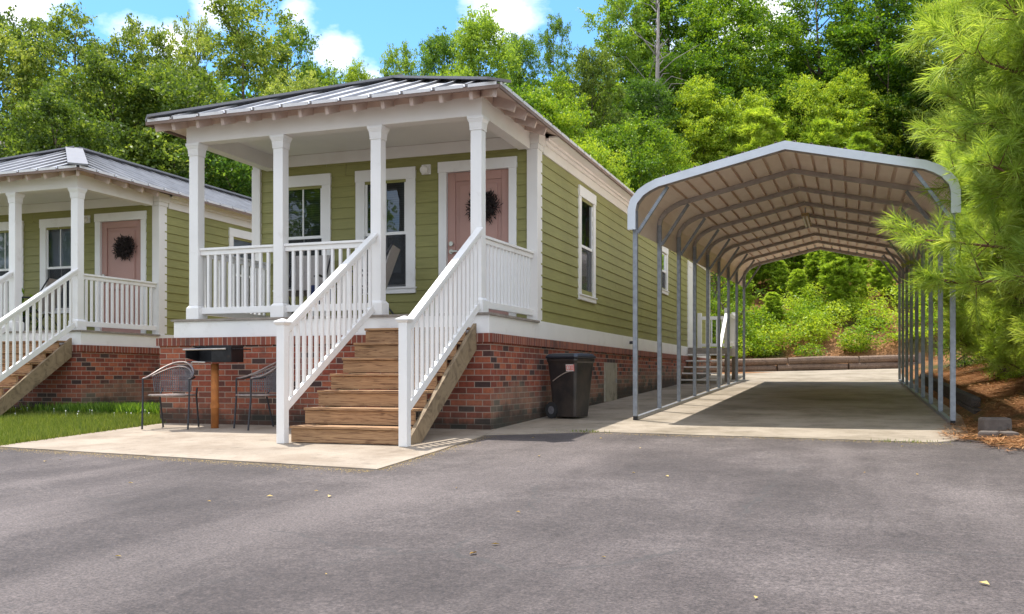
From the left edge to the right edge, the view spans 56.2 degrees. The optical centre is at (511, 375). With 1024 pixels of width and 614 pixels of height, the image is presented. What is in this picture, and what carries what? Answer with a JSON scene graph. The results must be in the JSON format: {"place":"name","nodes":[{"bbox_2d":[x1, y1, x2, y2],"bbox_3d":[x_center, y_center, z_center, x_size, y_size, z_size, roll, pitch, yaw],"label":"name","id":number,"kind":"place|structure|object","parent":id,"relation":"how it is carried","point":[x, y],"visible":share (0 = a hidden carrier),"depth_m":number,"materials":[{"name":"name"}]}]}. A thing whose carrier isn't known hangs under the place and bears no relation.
{"place":"outdoors","nodes":[
{"label":"outdoors","id":0,"kind":"place"},
{"bbox_2d":[0,408,159,442],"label":"grass","id":1,"kind":"structure","parent":0,"point":[26,423],"depth_m":12.92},
{"bbox_2d":[0,423,495,469],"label":"patio","id":2,"kind":"structure","parent":0,"point":[241,443],"depth_m":9.63,"materials":[{"name":"concrete"}]},
{"bbox_2d":[141,361,199,429],"bbox_3d":[-4.208,0.236,11.884,0.614,0.841,0.558,0,0,4],"label":"patio chair","id":3,"kind":"object","parent":2,"relation":"on","point":[189,376],"visible":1,"depth_m":12.04,"materials":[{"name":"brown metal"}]},
{"bbox_2d":[183,345,250,427],"bbox_3d":[-3.636,0.140,11.842,0.706,1.020,0.431,0,0,6],"label":"park grill","id":4,"kind":"object","parent":2,"relation":"on","point":[218,353],"visible":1,"depth_m":11.82,"materials":[{"name":"metal"}]},
{"bbox_2d":[233,362,275,430],"bbox_3d":[-3.078,0.231,11.676,0.558,0.841,0.614,0,0,-32],"label":"patio chair","id":5,"kind":"object","parent":2,"relation":"on","point":[268,375],"visible":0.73,"depth_m":11.80,"materials":[{"name":"black metal"}]},
{"bbox_2d":[0,0,941,114],"label":"sky","id":6,"kind":"structure","parent":0,"point":[349,29],"materials":[{"name":"blue"}]},
{"bbox_2d":[2,432,940,472],"bbox_3d":[-0.530,0.705,9.123,9.436,0.130,3.008,0,0,-9],"label":"grit","id":7,"kind":"object","parent":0,"point":[331,468],"visible":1,"depth_m":8.70,"materials":[{"name":"gravel"}]},
{"bbox_2d":[0,433,1023,613],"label":"asphalt","id":8,"kind":"structure","parent":0,"point":[719,525],"depth_m":5.13,"materials":[{"name":"asphalt"}]},
{"bbox_2d":[971,436,1023,450],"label":"pine straw","id":9,"kind":"object","parent":8,"relation":"on","point":[1012,441],"visible":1,"depth_m":9.02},
{"bbox_2d":[486,379,967,442],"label":"driveway","id":10,"kind":"structure","parent":0,"point":[892,410],"depth_m":13.10,"materials":[{"name":"concrete"}]},
{"bbox_2d":[545,353,595,417],"bbox_3d":[0.771,0.136,12.933,0.555,0.872,0.585,0,0,34],"label":"wheeled bin","id":11,"kind":"object","parent":10,"relation":"on","point":[570,374],"visible":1,"depth_m":12.74,"materials":[{"name":"black plastic"}]},
{"bbox_2d":[627,140,960,424],"bbox_3d":[5.590,-1.367,18.066,3.904,3.888,13.554,0,0,20],"label":"carport","id":12,"kind":"object","parent":10,"relation":"on","point":[735,219],"visible":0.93,"depth_m":14.86,"materials":[{"name":"metal"}]},
{"bbox_2d":[702,369,904,378],"bbox_3d":[7.043,-0.081,29.434,11.600,0.343,6.210,0,0,20],"label":"turning area","id":13,"kind":"object","parent":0,"point":[858,374],"visible":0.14,"depth_m":27.83,"materials":[{"name":"concrete"}]},
{"bbox_2d":[710,251,1023,446],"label":"ground","id":14,"kind":"structure","parent":0,"point":[832,349],"depth_m":31.07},
{"bbox_2d":[0,22,56,130],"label":"broadleaf tree","id":15,"kind":"object","parent":14,"relation":"on","point":[5,43],"visible":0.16,"depth_m":33.78,"materials":[{"name":"green plant"}]},
{"bbox_2d":[0,4,77,136],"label":"broadleaf tree","id":16,"kind":"object","parent":14,"relation":"on","point":[3,20],"visible":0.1,"depth_m":36.89,"materials":[{"name":"green plant"}]},
{"bbox_2d":[0,2,137,144],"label":"broadleaf tree","id":17,"kind":"object","parent":14,"relation":"on","point":[60,32],"visible":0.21,"depth_m":34.35,"materials":[{"name":"green plant"}]},
{"bbox_2d":[0,82,138,163],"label":"broadleaf tree","id":18,"kind":"object","parent":14,"relation":"on","point":[24,140],"visible":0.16,"depth_m":26.25,"materials":[{"name":"green plant"}]},
{"bbox_2d":[0,418,165,445],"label":"edge grass","id":19,"kind":"structure","parent":14,"relation":"on","point":[72,433],"depth_m":11.10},
{"bbox_2d":[5,43,211,175],"bbox_3d":[-12.908,-4.942,31.218,7.796,10.920,6.304,0,0,-34],"label":"broadleaf tree","id":20,"kind":"object","parent":14,"relation":"on","point":[107,71],"visible":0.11,"depth_m":29.88,"materials":[{"name":"green plant"}]},
{"bbox_2d":[0,146,251,414],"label":"cottage","id":21,"kind":"structure","parent":14,"relation":"on","point":[69,214],"depth_m":17.04,"materials":[{"name":"wood"}]},
{"bbox_2d":[0,221,23,313],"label":"window","id":22,"kind":"structure","parent":21,"relation":"in","point":[4,226],"depth_m":18.63,"materials":[{"name":"white paint"}]},
{"bbox_2d":[22,278,62,329],"bbox_3d":[-8.578,-1.242,17.421,0.671,1.015,0.576,0,0,5],"label":"porch chair","id":23,"kind":"object","parent":21,"relation":"on","point":[49,281],"visible":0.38,"depth_m":17.32,"materials":[{"name":"black metal"}]},
{"bbox_2d":[39,217,70,313],"bbox_3d":[-8.536,-2.077,18.198,0.994,1.800,0.204,0,0,20],"label":"window","id":24,"kind":"structure","parent":21,"relation":"in","point":[55,245],"depth_m":18.25,"materials":[{"name":"white paint"}]},
{"bbox_2d":[102,220,140,332],"bbox_3d":[-7.204,-1.814,17.688,0.926,2.079,0.114,0,0,20],"label":"door","id":25,"kind":"structure","parent":21,"relation":"in","point":[126,269],"depth_m":17.72,"materials":[{"name":"pink paint"}]},
{"bbox_2d":[111,234,136,260],"bbox_3d":[-7.139,-2.341,17.586,0.585,0.555,0.154,0,0,20],"label":"wreath","id":26,"kind":"object","parent":25,"relation":"hanging from","point":[120,250],"visible":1,"depth_m":17.60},
{"bbox_2d":[228,227,251,306],"bbox_3d":[-5.579,-2.086,19.777,0.204,1.788,1.050,0,0,20],"label":"window","id":27,"kind":"structure","parent":21,"relation":"in","point":[232,232],"depth_m":19.68,"materials":[{"name":"white paint"}]},
{"bbox_2d":[81,13,190,134],"bbox_3d":[-13.780,-6.639,36.027,4.813,13.980,4.690,0,0,-26],"label":"broadleaf tree","id":28,"kind":"object","parent":14,"relation":"on","point":[129,35],"visible":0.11,"depth_m":35.59,"materials":[{"name":"green plant"}]},
{"bbox_2d":[106,58,216,182],"bbox_3d":[-11.684,-5.179,33.040,5.862,11.211,5.711,0,0,27],"label":"broadleaf tree","id":29,"kind":"object","parent":14,"relation":"on","point":[174,69],"visible":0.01,"depth_m":32.14,"materials":[{"name":"green plant"}]},
{"bbox_2d":[79,58,251,197],"bbox_3d":[-10.149,-4.762,30.985,8.899,10.475,7.195,0,0,30],"label":"broadleaf tree","id":30,"kind":"object","parent":14,"relation":"on","point":[173,88],"visible":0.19,"depth_m":29.55,"materials":[{"name":"green plant"}]},
{"bbox_2d":[165,11,225,171],"bbox_3d":[-13.271,-7.741,39.986,2.946,14.876,3.329,0,0,-17],"label":"broadleaf tree","id":31,"kind":"object","parent":14,"relation":"on","point":[196,41],"visible":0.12,"depth_m":39.84,"materials":[{"name":"green plant"}]},
{"bbox_2d":[177,106,252,196],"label":"broadleaf tree","id":32,"kind":"object","parent":14,"relation":"on","point":[242,173],"visible":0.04,"depth_m":27.65,"materials":[{"name":"green plant"}]},
{"bbox_2d":[174,0,313,184],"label":"broadleaf tree","id":33,"kind":"object","parent":14,"relation":"on","point":[242,48],"visible":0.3,"depth_m":36.03,"materials":[{"name":"green plant"}]},
{"bbox_2d":[248,67,322,193],"bbox_3d":[-7.419,-5.259,34.156,5.792,11.077,5.643,0,0,-9],"label":"broadleaf tree","id":34,"kind":"object","parent":14,"relation":"on","point":[308,84],"visible":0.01,"depth_m":33.49,"materials":[{"name":"green plant"}]},
{"bbox_2d":[253,19,321,93],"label":"broadleaf tree","id":35,"kind":"object","parent":14,"relation":"on","point":[308,62],"visible":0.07,"depth_m":38.84,"materials":[{"name":"green plant"}]},
{"bbox_2d":[292,59,343,86],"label":"broadleaf tree","id":36,"kind":"object","parent":14,"relation":"on","point":[326,78],"visible":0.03,"depth_m":39.23,"materials":[{"name":"green plant"}]},
{"bbox_2d":[341,58,372,82],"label":"broadleaf tree","id":37,"kind":"object","parent":14,"relation":"on","point":[352,74],"visible":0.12,"depth_m":45.70,"materials":[{"name":"green plant"}]},
{"bbox_2d":[372,40,423,77],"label":"broadleaf tree","id":38,"kind":"object","parent":14,"relation":"on","point":[405,64],"visible":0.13,"depth_m":43.78,"materials":[{"name":"green plant"}]},
{"bbox_2d":[145,74,734,446],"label":"cottage","id":39,"kind":"structure","parent":14,"relation":"on","point":[479,324],"depth_m":12.62,"materials":[{"name":"green wood"}]},
{"bbox_2d":[272,173,331,291],"bbox_3d":[-3.097,-2.085,14.327,0.994,1.785,0.204,0,0,20],"label":"window","id":40,"kind":"structure","parent":39,"relation":"in","point":[309,209],"depth_m":14.32,"materials":[{"name":"white paint"}]},
{"bbox_2d":[289,255,330,313],"bbox_3d":[-2.939,-1.242,13.598,0.576,1.015,0.671,0,0,10],"label":"porch chair","id":41,"kind":"object","parent":39,"relation":"on","point":[305,273],"visible":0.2,"depth_m":13.81,"materials":[{"name":"black metal"}]},
{"bbox_2d":[352,244,400,313],"bbox_3d":[-1.893,-1.242,13.024,0.671,1.015,0.576,0,0,5],"label":"porch chair","id":42,"kind":"object","parent":39,"relation":"on","point":[393,253],"visible":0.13,"depth_m":13.02,"materials":[{"name":"beige fabric"}]},
{"bbox_2d":[355,166,416,294],"bbox_3d":[-1.805,-2.077,13.869,0.994,1.800,0.204,0,0,20],"label":"window","id":43,"kind":"structure","parent":39,"relation":"in","point":[400,197],"depth_m":13.78,"materials":[{"name":"white paint"}]},
{"bbox_2d":[448,169,508,314],"bbox_3d":[-0.474,-1.814,13.360,0.926,2.079,0.114,0,0,20],"label":"door","id":44,"kind":"structure","parent":39,"relation":"in","point":[459,184],"depth_m":13.43,"materials":[{"name":"pink paint"}]},
{"bbox_2d":[465,190,502,224],"bbox_3d":[-0.409,-2.341,13.257,0.585,0.555,0.154,0,0,20],"label":"wreath","id":45,"kind":"object","parent":44,"relation":"hanging from","point":[491,204],"visible":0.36,"depth_m":13.24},
{"bbox_2d":[578,184,597,303],"bbox_3d":[1.152,-2.086,15.449,0.204,1.788,1.050,0,0,20],"label":"window","id":46,"kind":"structure","parent":39,"relation":"in","point":[585,254],"depth_m":15.54,"materials":[{"name":"white paint"}]},
{"bbox_2d":[604,363,616,401],"bbox_3d":[1.720,0.113,16.727,0.060,0.670,0.880,0,0,20],"label":"access door","id":47,"kind":"structure","parent":39,"relation":"in","point":[610,369],"depth_m":16.66,"materials":[{"name":"metal"}]},
{"bbox_2d":[662,246,668,294],"bbox_3d":[3.440,-2.402,21.740,0.096,1.100,0.920,0,0,20],"label":"window","id":48,"kind":"structure","parent":39,"relation":"in","point":[664,257],"depth_m":21.92,"materials":[{"name":"white paint"}]},
{"bbox_2d":[687,260,692,347],"bbox_3d":[4.737,-1.852,25.376,0.045,2.279,1.100,0,0,20],"label":"side door","id":49,"kind":"structure","parent":39,"relation":"in","point":[689,264],"depth_m":25.11,"materials":[{"name":"white paint"}]},
{"bbox_2d":[412,26,470,75],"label":"broadleaf tree","id":50,"kind":"object","parent":14,"relation":"on","point":[438,45],"visible":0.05,"depth_m":45.24,"materials":[{"name":"green plant"}]},
{"bbox_2d":[0,38,947,179],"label":"wood","id":51,"kind":"object","parent":14,"relation":"on","point":[254,89],"depth_m":54.64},
{"bbox_2d":[426,0,547,95],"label":"broadleaf tree","id":52,"kind":"object","parent":14,"relation":"on","point":[472,38],"visible":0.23,"depth_m":43.07,"materials":[{"name":"green plant"}]},
{"bbox_2d":[489,29,546,94],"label":"broadleaf tree","id":53,"kind":"object","parent":14,"relation":"on","point":[526,44],"visible":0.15,"depth_m":47.46,"materials":[{"name":"green plant"}]},
{"bbox_2d":[504,79,554,122],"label":"broadleaf tree","id":54,"kind":"object","parent":14,"relation":"on","point":[528,98],"visible":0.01,"depth_m":35.37,"materials":[{"name":"green plant"}]},
{"bbox_2d":[533,13,572,129],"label":"broadleaf tree","id":55,"kind":"object","parent":14,"relation":"on","point":[546,38],"visible":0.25,"depth_m":42.86,"materials":[{"name":"green plant"}]},
{"bbox_2d":[530,87,598,148],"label":"broadleaf tree","id":56,"kind":"object","parent":14,"relation":"on","point":[565,120],"visible":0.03,"depth_m":36.15,"materials":[{"name":"green plant"}]},
{"bbox_2d":[537,68,599,143],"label":"broadleaf tree","id":57,"kind":"object","parent":14,"relation":"on","point":[562,85],"visible":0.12,"depth_m":39.62,"materials":[{"name":"green plant"}]},
{"bbox_2d":[547,44,639,182],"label":"broadleaf tree","id":58,"kind":"object","parent":14,"relation":"on","point":[586,66],"visible":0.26,"depth_m":41.31,"materials":[{"name":"green plant"}]},
{"bbox_2d":[573,134,639,189],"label":"broadleaf tree","id":59,"kind":"object","parent":14,"relation":"on","point":[598,155],"visible":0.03,"depth_m":32.55,"materials":[{"name":"green plant"}]},
{"bbox_2d":[578,77,649,145],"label":"broadleaf tree","id":60,"kind":"object","parent":14,"relation":"on","point":[614,90],"visible":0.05,"depth_m":45.09,"materials":[{"name":"green plant"}]},
{"bbox_2d":[572,0,675,131],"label":"broadleaf tree","id":61,"kind":"object","parent":14,"relation":"on","point":[609,29],"visible":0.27,"depth_m":49.11,"materials":[{"name":"green plant"}]},
{"bbox_2d":[579,108,689,192],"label":"broadleaf tree","id":62,"kind":"object","parent":14,"relation":"on","point":[636,155],"visible":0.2,"depth_m":35.15,"materials":[{"name":"green plant"}]},
{"bbox_2d":[598,76,699,172],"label":"broadleaf tree","id":63,"kind":"object","parent":14,"relation":"on","point":[638,96],"visible":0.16,"depth_m":43.20,"materials":[{"name":"green plant"}]},
{"bbox_2d":[617,0,697,154],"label":"dead tree","id":64,"kind":"object","parent":14,"relation":"on","point":[657,55],"visible":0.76,"depth_m":44.91,"materials":[{"name":"grey wood"}]},
{"bbox_2d":[635,130,702,184],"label":"broadleaf tree","id":65,"kind":"object","parent":14,"relation":"on","point":[677,149],"visible":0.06,"depth_m":39.51,"materials":[{"name":"green plant"}]},
{"bbox_2d":[622,42,743,173],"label":"broadleaf tree","id":66,"kind":"object","parent":14,"relation":"on","point":[687,64],"visible":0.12,"depth_m":46.24,"materials":[{"name":"green plant"}]},
{"bbox_2d":[601,0,768,117],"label":"broadleaf tree","id":67,"kind":"object","parent":14,"relation":"on","point":[667,15],"visible":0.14,"depth_m":50.01,"materials":[{"name":"green plant"}]},
{"bbox_2d":[665,71,745,164],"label":"broadleaf tree","id":68,"kind":"object","parent":14,"relation":"on","point":[699,100],"visible":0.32,"depth_m":43.94,"materials":[{"name":"green plant"}]},
{"bbox_2d":[647,0,799,146],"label":"broadleaf tree","id":69,"kind":"object","parent":14,"relation":"on","point":[733,48],"visible":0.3,"depth_m":47.71,"materials":[{"name":"green plant"}]},
{"bbox_2d":[710,271,748,333],"bbox_3d":[7.303,-2.800,34.503,2.558,3.263,2.608,0,0,31],"label":"shrub","id":70,"kind":"object","parent":14,"relation":"on","point":[724,291],"visible":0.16,"depth_m":34.20,"materials":[{"name":"green plant"}]},
{"bbox_2d":[710,298,754,349],"bbox_3d":[7.390,-1.641,33.161,2.372,2.102,2.360,0,0,7],"label":"shrub","id":71,"kind":"object","parent":14,"relation":"on","point":[731,309],"visible":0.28,"depth_m":32.91,"materials":[{"name":"green plant"}]},
{"bbox_2d":[688,86,782,165],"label":"broadleaf tree","id":72,"kind":"object","parent":14,"relation":"on","point":[757,100],"visible":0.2,"depth_m":43.90,"materials":[{"name":"green plant"}]},
{"bbox_2d":[726,270,755,315],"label":"young pine","id":73,"kind":"object","parent":14,"relation":"on","point":[751,298],"visible":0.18,"depth_m":35.28,"materials":[{"name":"green plant"}]},
{"bbox_2d":[732,105,787,154],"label":"young pine","id":74,"kind":"object","parent":14,"relation":"on","point":[757,131],"visible":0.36,"depth_m":42.94,"materials":[{"name":"green plant"}]},
{"bbox_2d":[748,260,780,291],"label":"young pine","id":75,"kind":"object","parent":14,"relation":"on","point":[762,271],"visible":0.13,"depth_m":36.95,"materials":[{"name":"green plant"}]},
{"bbox_2d":[759,292,784,324],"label":"young pine","id":76,"kind":"object","parent":14,"relation":"on","point":[773,302],"visible":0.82,"depth_m":34.05,"materials":[{"name":"green plant"}]},
{"bbox_2d":[731,61,814,142],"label":"broadleaf tree","id":77,"kind":"object","parent":14,"relation":"on","point":[778,71],"visible":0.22,"depth_m":45.96,"materials":[{"name":"green plant"}]},
{"bbox_2d":[765,260,789,293],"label":"young pine","id":78,"kind":"object","parent":14,"relation":"on","point":[780,268],"visible":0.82,"depth_m":36.61,"materials":[{"name":"green plant"}]},
{"bbox_2d":[783,253,807,272],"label":"young pine","id":79,"kind":"object","parent":14,"relation":"on","point":[792,264],"visible":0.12,"depth_m":37.74,"materials":[{"name":"green plant"}]},
{"bbox_2d":[785,268,807,302],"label":"young pine","id":80,"kind":"object","parent":14,"relation":"on","point":[797,277],"visible":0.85,"depth_m":35.41,"materials":[{"name":"green plant"}]},
{"bbox_2d":[762,72,858,147],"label":"broadleaf tree","id":81,"kind":"object","parent":14,"relation":"on","point":[817,103],"visible":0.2,"depth_m":44.92,"materials":[{"name":"green plant"}]},
{"bbox_2d":[803,250,826,291],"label":"young pine","id":82,"kind":"object","parent":14,"relation":"on","point":[812,271],"visible":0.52,"depth_m":36.38,"materials":[{"name":"green plant"}]},
{"bbox_2d":[711,353,920,371],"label":"log retaining wall","id":83,"kind":"structure","parent":14,"relation":"on","point":[822,363],"depth_m":30.41,"materials":[{"name":"brown wood"}]},
{"bbox_2d":[799,116,848,148],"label":"young pine","id":84,"kind":"object","parent":14,"relation":"on","point":[823,132],"visible":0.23,"depth_m":43.43,"materials":[{"name":"green plant"}]},
{"bbox_2d":[710,258,946,346],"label":"undergrowth","id":85,"kind":"object","parent":14,"relation":"on","point":[757,296],"visible":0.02,"depth_m":34.78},
{"bbox_2d":[752,0,907,139],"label":"broadleaf tree","id":86,"kind":"object","parent":14,"relation":"on","point":[842,8],"visible":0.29,"depth_m":48.37,"materials":[{"name":"green plant"}]},
{"bbox_2d":[710,273,960,358],"bbox_3d":[11.715,-2.294,33.127,13.817,3.520,5.038,0,0,7],"label":"thicket","id":87,"kind":"object","parent":14,"relation":"on","point":[814,323],"visible":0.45,"depth_m":32.61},
{"bbox_2d":[815,248,867,307],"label":"young pine","id":88,"kind":"object","parent":14,"relation":"on","point":[839,271],"visible":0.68,"depth_m":34.19,"materials":[{"name":"green plant"}]},
{"bbox_2d":[808,63,904,154],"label":"broadleaf tree","id":89,"kind":"object","parent":14,"relation":"on","point":[856,93],"visible":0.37,"depth_m":44.97,"materials":[{"name":"green plant"}]},
{"bbox_2d":[852,256,871,283],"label":"young pine","id":90,"kind":"object","parent":14,"relation":"on","point":[863,261],"visible":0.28,"depth_m":35.82,"materials":[{"name":"green plant"}]},
{"bbox_2d":[846,131,884,152],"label":"young pine","id":91,"kind":"object","parent":14,"relation":"on","point":[865,141],"visible":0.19,"depth_m":42.62,"materials":[{"name":"green plant"}]},
{"bbox_2d":[799,6,939,159],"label":"broadleaf tree","id":92,"kind":"object","parent":14,"relation":"on","point":[895,88],"visible":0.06,"depth_m":48.77,"materials":[{"name":"green plant"}]},
{"bbox_2d":[866,259,897,297],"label":"young pine","id":93,"kind":"object","parent":14,"relation":"on","point":[881,275],"visible":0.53,"depth_m":34.81,"materials":[{"name":"green plant"}]},
{"bbox_2d":[815,0,974,162],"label":"broadleaf tree","id":94,"kind":"object","parent":14,"relation":"on","point":[897,13],"visible":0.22,"depth_m":46.20,"materials":[{"name":"green plant"}]},
{"bbox_2d":[890,0,982,162],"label":"broadleaf tree","id":95,"kind":"object","parent":14,"relation":"on","point":[921,56],"visible":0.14,"depth_m":43.89,"materials":[{"name":"green plant"}]},
{"bbox_2d":[899,75,994,365],"bbox_3d":[9.552,-3.015,19.275,3.137,6.342,3.170,0,0,8],"label":"bank pine","id":96,"kind":"object","parent":14,"relation":"on","point":[926,252],"visible":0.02,"depth_m":19.90,"materials":[{"name":"green plant"}]},
{"bbox_2d":[871,0,1023,333],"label":"pine","id":97,"kind":"object","parent":14,"relation":"on","point":[992,40],"visible":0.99,"depth_m":10.21,"materials":[{"name":"green plant"}]},
{"bbox_2d":[920,374,981,413],"bbox_3d":[7.519,0.256,16.713,0.120,0.589,10.133,0,0,20],"label":"timber edging","id":98,"kind":"object","parent":14,"relation":"on","point":[964,399],"visible":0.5,"depth_m":13.37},
{"bbox_2d":[903,86,1005,378],"bbox_3d":[8.199,-2.417,16.436,2.700,5.403,2.672,0,0,-26],"label":"bank pine","id":99,"kind":"object","parent":14,"relation":"on","point":[959,324],"visible":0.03,"depth_m":16.28,"materials":[{"name":"green plant"}]},
{"bbox_2d":[926,306,986,368],"bbox_3d":[10.598,-0.946,22.233,1.739,1.871,1.706,0,0,-34],"label":"bank shrub","id":100,"kind":"object","parent":14,"relation":"on","point":[963,361],"visible":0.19,"depth_m":22.27,"materials":[{"name":"green plant"}]},
{"bbox_2d":[920,363,1023,442],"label":"pine straw","id":101,"kind":"object","parent":14,"relation":"on","point":[984,381],"visible":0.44,"depth_m":14.67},
{"bbox_2d":[926,400,1023,440],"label":"pine straw","id":102,"kind":"object","parent":14,"relation":"on","point":[968,431],"visible":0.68,"depth_m":10.28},
{"bbox_2d":[934,97,1023,389],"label":"bank pine","id":103,"kind":"object","parent":14,"relation":"on","point":[996,359],"visible":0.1,"depth_m":12.84,"materials":[{"name":"green plant"}]},
{"bbox_2d":[948,90,1023,374],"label":"bank pine","id":104,"kind":"object","parent":14,"relation":"on","point":[963,211],"visible":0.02,"depth_m":13.99,"materials":[{"name":"green plant"}]},
{"bbox_2d":[977,430,998,440],"bbox_3d":[4.818,0.612,9.696,0.190,0.106,0.155,0,0,31],"label":"brick fragment","id":105,"kind":"object","parent":14,"relation":"on","point":[988,433],"visible":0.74,"depth_m":9.64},
{"bbox_2d":[957,97,1023,358],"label":"bank pine","id":106,"kind":"object","parent":14,"relation":"on","point":[1015,329],"visible":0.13,"depth_m":12.37,"materials":[{"name":"green plant"}]},
{"bbox_2d":[978,417,1011,431],"bbox_3d":[5.100,0.545,10.125,0.292,0.206,0.224,0,0,11],"label":"concrete block","id":107,"kind":"object","parent":14,"relation":"on","point":[999,424],"depth_m":10.03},
{"bbox_2d":[968,328,1023,381],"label":"bank shrub","id":108,"kind":"object","parent":14,"relation":"on","point":[998,372],"visible":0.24,"depth_m":15.53,"materials":[{"name":"green plant"}]},
{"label":"lawn","id":109,"kind":"structure","parent":0,"visible":0},
{"bbox_2d":[7,401,159,414],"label":"weeds","id":110,"kind":"object","parent":109,"relation":"on","point":[113,407],"visible":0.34,"depth_m":14.82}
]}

